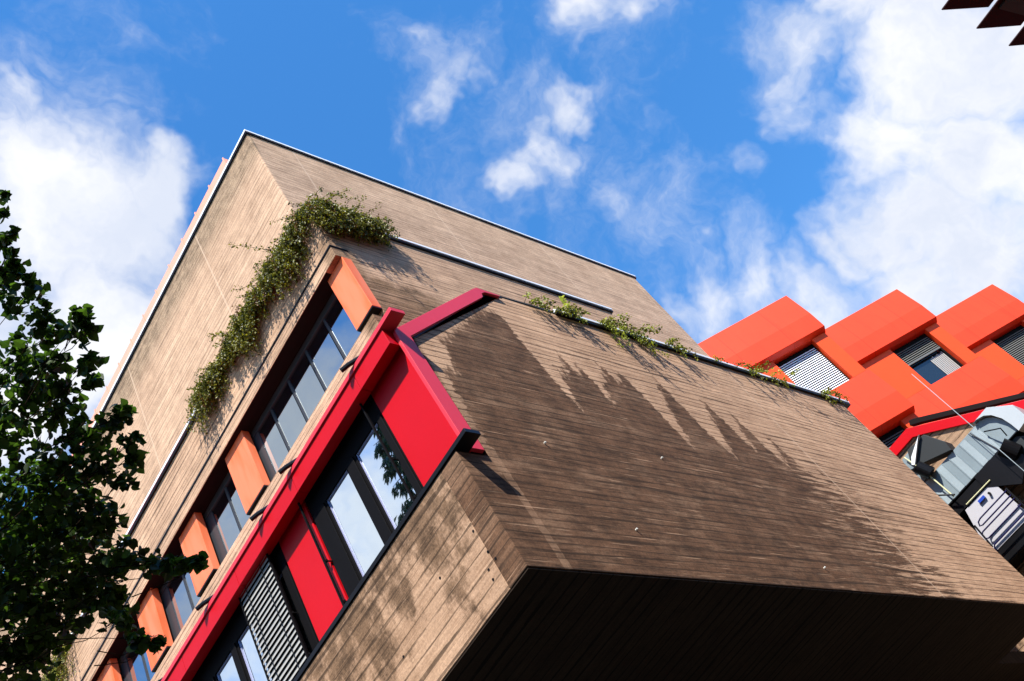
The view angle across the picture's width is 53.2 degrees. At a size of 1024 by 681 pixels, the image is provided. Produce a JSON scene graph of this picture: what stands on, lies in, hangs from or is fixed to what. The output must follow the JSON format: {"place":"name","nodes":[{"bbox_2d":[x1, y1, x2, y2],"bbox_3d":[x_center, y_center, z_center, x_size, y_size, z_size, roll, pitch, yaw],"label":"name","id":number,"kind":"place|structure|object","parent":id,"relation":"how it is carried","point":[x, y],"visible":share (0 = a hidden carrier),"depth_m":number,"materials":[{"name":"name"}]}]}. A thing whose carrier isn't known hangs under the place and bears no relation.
{"place":"outdoors","nodes":[
{"label":"outdoors","id":0,"kind":"place"},
{"bbox_2d":[0,129,1023,680],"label":"concrete building","id":1,"kind":"structure","parent":0,"point":[430,445],"depth_m":11.21,"materials":[{"name":"brown concrete"}]},
{"bbox_2d":[41,633,75,680],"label":"hanging shrub","id":2,"kind":"object","parent":1,"relation":"hanging from","point":[61,667],"visible":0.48,"depth_m":15.96,"materials":[{"name":"green plant"}]},
{"bbox_2d":[118,626,155,680],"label":"window","id":3,"kind":"structure","parent":1,"relation":"in","point":[138,668],"depth_m":14.93,"materials":[{"name":"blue glass"}]},
{"bbox_2d":[159,551,200,642],"bbox_3d":[-4.530,3.582,14.239,0.070,1.250,1.140,15,-63,-41],"label":"window","id":4,"kind":"structure","parent":1,"relation":"in","point":[179,598],"depth_m":14.33,"materials":[{"name":"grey glass"}]},
{"bbox_2d":[203,471,249,564],"bbox_3d":[-3.744,2.409,13.732,0.070,1.250,1.140,15,-63,-41],"label":"window","id":5,"kind":"structure","parent":1,"relation":"in","point":[225,516],"depth_m":13.86,"materials":[{"name":"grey glass"}]},
{"bbox_2d":[191,541,318,680],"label":"window","id":6,"kind":"structure","parent":1,"relation":"in","point":[270,635],"depth_m":10.21,"materials":[{"name":"clear glass"}]},
{"bbox_2d":[184,186,399,434],"bbox_3d":[-3.364,-0.451,13.602,4.200,1.120,1.771,-44,-43,8],"label":"hanging shrub","id":7,"kind":"object","parent":1,"relation":"on","point":[336,218],"visible":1,"depth_m":13.54,"materials":[{"name":"green plant"}]},
{"bbox_2d":[250,291,360,481],"bbox_3d":[-2.518,0.580,12.940,0.070,1.250,2.900,15,-63,-41],"label":"window","id":8,"kind":"structure","parent":1,"relation":"in","point":[300,384],"depth_m":13.08,"materials":[{"name":"clear glass"}]},
{"bbox_2d":[297,394,422,605],"bbox_3d":[-1.400,1.472,9.486,0.175,1.560,1.413,15,-63,-41],"label":"window","id":9,"kind":"structure","parent":1,"relation":"in","point":[368,484],"depth_m":9.53,"materials":[{"name":"clear glass"}]},
{"bbox_2d":[523,292,555,316],"bbox_3d":[0.307,-0.374,12.460,0.537,0.331,0.409,15,-63,-41],"label":"trailing plant","id":10,"kind":"object","parent":1,"relation":"on","point":[534,300],"visible":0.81,"depth_m":12.47,"materials":[{"name":"green plant"}]},
{"bbox_2d":[559,295,574,313],"bbox_3d":[0.731,-0.445,13.217,0.186,0.523,0.070,15,-63,-41],"label":"seedling","id":11,"kind":"object","parent":1,"relation":"on","point":[562,298],"visible":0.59,"depth_m":13.31,"materials":[{"name":"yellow plant"}]},
{"bbox_2d":[554,301,589,324],"bbox_3d":[0.742,-0.334,12.805,0.496,0.314,0.445,-25,-43,-13],"label":"trailing plant","id":12,"kind":"object","parent":1,"relation":"on","point":[571,310],"visible":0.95,"depth_m":12.80,"materials":[{"name":"green plant"}]},
{"bbox_2d":[597,313,669,357],"bbox_3d":[1.585,-0.050,13.418,1.426,0.670,0.720,-4,-52,-32],"label":"trailing plant","id":13,"kind":"object","parent":1,"relation":"on","point":[610,324],"visible":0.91,"depth_m":13.45,"materials":[{"name":"green plant"}]},
{"bbox_2d":[665,337,697,360],"bbox_3d":[2.269,0.219,14.185,0.458,0.456,0.493,15,-63,-41],"label":"trailing plant","id":14,"kind":"object","parent":1,"relation":"on","point":[671,341],"visible":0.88,"depth_m":14.16,"materials":[{"name":"green plant"}]},
{"bbox_2d":[713,355,727,362],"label":"trailing plant","id":15,"kind":"object","parent":1,"relation":"on","point":[719,359],"visible":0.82,"depth_m":14.97,"materials":[{"name":"orange plant"}]},
{"bbox_2d":[733,360,799,388],"bbox_3d":[3.905,0.617,15.661,1.798,0.474,0.670,15,-63,-41],"label":"trailing plant","id":16,"kind":"object","parent":1,"relation":"on","point":[784,382],"visible":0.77,"depth_m":15.65,"materials":[{"name":"green plant"}]},
{"bbox_2d":[819,387,849,404],"bbox_3d":[5.434,1.038,17.106,0.913,0.435,0.412,21,-67,-43],"label":"trailing plant","id":17,"kind":"object","parent":1,"relation":"hanging from","point":[827,392],"visible":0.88,"depth_m":16.97,"materials":[{"name":"green plant"}]},
{"bbox_2d":[0,0,1023,572],"label":"sky","id":18,"kind":"structure","parent":0,"point":[731,158],"materials":[{"name":"blue"}]},
{"bbox_2d":[698,284,1023,447],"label":"orange building","id":19,"kind":"structure","parent":0,"point":[869,360],"depth_m":26.62,"materials":[{"name":"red paint"}]},
{"bbox_2d":[776,345,849,391],"bbox_3d":[7.409,0.839,25.221,1.196,1.545,0.140,-28,-43,-10],"label":"window","id":20,"kind":"structure","parent":19,"relation":"in","point":[816,372],"depth_m":25.29,"materials":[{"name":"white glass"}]},
{"bbox_2d":[878,426,904,447],"bbox_3d":[8.828,2.709,23.099,1.196,1.545,0.140,-28,-43,-10],"label":"window","id":21,"kind":"structure","parent":19,"relation":"in","point":[889,438],"depth_m":23.57,"materials":[{"name":"black glass"}]},
{"bbox_2d":[893,334,963,384],"bbox_3d":[11.163,0.555,27.482,1.196,1.545,0.140,-28,-43,-10],"label":"window","id":22,"kind":"structure","parent":19,"relation":"in","point":[922,354],"depth_m":27.53,"materials":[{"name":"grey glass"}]},
{"bbox_2d":[993,325,1023,364],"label":"window","id":23,"kind":"structure","parent":19,"relation":"in","point":[1012,342],"depth_m":30.04,"materials":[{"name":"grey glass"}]},
{"bbox_2d":[941,0,1023,45],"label":"eaves building","id":24,"kind":"structure","parent":0,"point":[1003,13],"depth_m":21.68,"materials":[{"name":"stone"}]},
{"label":"ground","id":25,"kind":"structure","parent":0,"visible":0},
{"bbox_2d":[0,189,208,680],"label":"linden tree","id":26,"kind":"object","parent":25,"relation":"on","point":[27,540],"visible":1,"depth_m":7.00,"materials":[{"name":"green plant"}]},
{"bbox_2d":[889,393,1023,650],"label":"wing building","id":27,"kind":"structure","parent":25,"relation":"on","point":[955,429],"depth_m":17.25,"materials":[{"name":"cladding"},{"name":"red paint"},{"name":"black painted metal"}]},
{"bbox_2d":[925,405,1023,506],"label":"ventilation duct","id":28,"kind":"object","parent":27,"relation":"attached to","point":[971,458],"visible":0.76,"depth_m":17.18,"materials":[{"name":"metal"}]},
{"bbox_2d":[902,435,954,496],"bbox_3d":[7.287,2.325,17.774,0.451,1.180,1.179,15,-63,-41],"label":"extract hood","id":29,"kind":"object","parent":28,"relation":"attached to","point":[924,453],"visible":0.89,"depth_m":17.82,"materials":[{"name":"metal"}]},
{"bbox_2d":[912,374,1023,470],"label":"cable","id":30,"kind":"object","parent":28,"relation":"attached to","point":[968,423],"visible":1,"depth_m":17.20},
{"bbox_2d":[966,480,1023,551],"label":"air conditioner","id":31,"kind":"object","parent":27,"relation":"attached to","point":[982,498],"depth_m":16.65,"materials":[{"name":"white paint"}]}
]}

